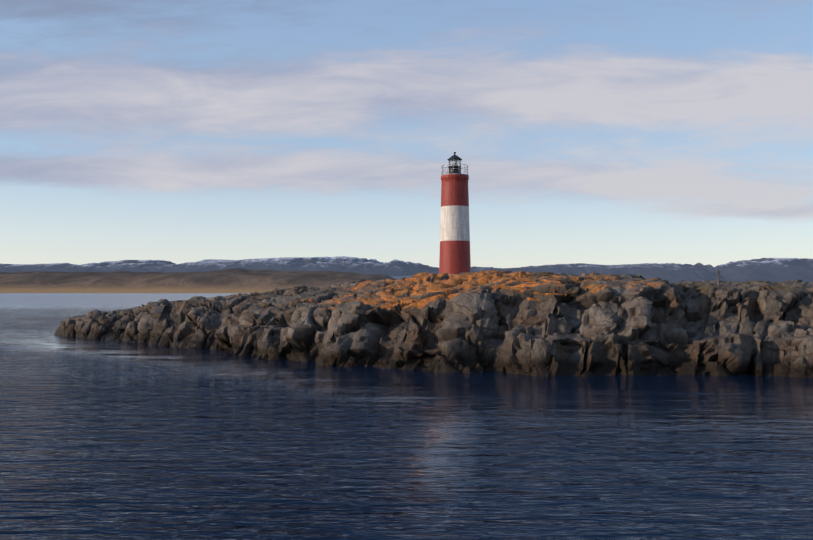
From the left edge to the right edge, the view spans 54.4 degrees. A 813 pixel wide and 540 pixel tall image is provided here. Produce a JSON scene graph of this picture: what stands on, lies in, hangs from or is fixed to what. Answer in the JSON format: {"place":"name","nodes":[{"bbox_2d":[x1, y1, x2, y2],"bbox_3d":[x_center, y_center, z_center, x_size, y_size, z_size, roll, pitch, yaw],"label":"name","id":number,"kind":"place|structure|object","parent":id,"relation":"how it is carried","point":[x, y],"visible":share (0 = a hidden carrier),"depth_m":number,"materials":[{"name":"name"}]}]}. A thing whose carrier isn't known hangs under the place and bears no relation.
{"place":"outdoors","nodes":[
{"label":"outdoors","id":0,"kind":"place"},
{"bbox_2d":[0,268,395,292],"bbox_3d":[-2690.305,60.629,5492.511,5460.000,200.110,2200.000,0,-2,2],"label":"hills","id":1,"kind":"structure","parent":0,"point":[235,280],"depth_m":4486.62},
{"bbox_2d":[392,276,411,279],"bbox_3d":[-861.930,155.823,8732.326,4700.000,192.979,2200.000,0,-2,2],"label":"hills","id":2,"kind":"structure","parent":0,"point":[397,277],"depth_m":8492.56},
{"bbox_2d":[0,293,812,539],"bbox_3d":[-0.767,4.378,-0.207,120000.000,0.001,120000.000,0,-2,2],"label":"sea water","id":3,"kind":"structure","parent":0,"point":[100,439],"depth_m":22.19,"materials":[{"name":"blue liquid"}]},
{"bbox_2d":[54,270,812,377],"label":"island rock","id":4,"kind":"object","parent":3,"relation":"in","point":[551,324],"visible":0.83,"depth_m":45.38,"materials":[{"name":"grey stone"}]},
{"bbox_2d":[439,152,470,274],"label":"lighthouse","id":5,"kind":"object","parent":4,"relation":"on","point":[454,258],"visible":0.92,"depth_m":78.33,"materials":[{"name":"red paint"}]},
{"bbox_2d":[0,256,812,282],"bbox_3d":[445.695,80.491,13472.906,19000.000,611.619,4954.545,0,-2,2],"label":"mountains","id":6,"kind":"structure","parent":0,"point":[775,269],"depth_m":12177.58,"materials":[{"name":"grey stone"}]},
{"bbox_2d":[0,0,812,267],"label":"sky","id":7,"kind":"structure","parent":0,"point":[600,132],"materials":[{"name":"blue"}]}
]}

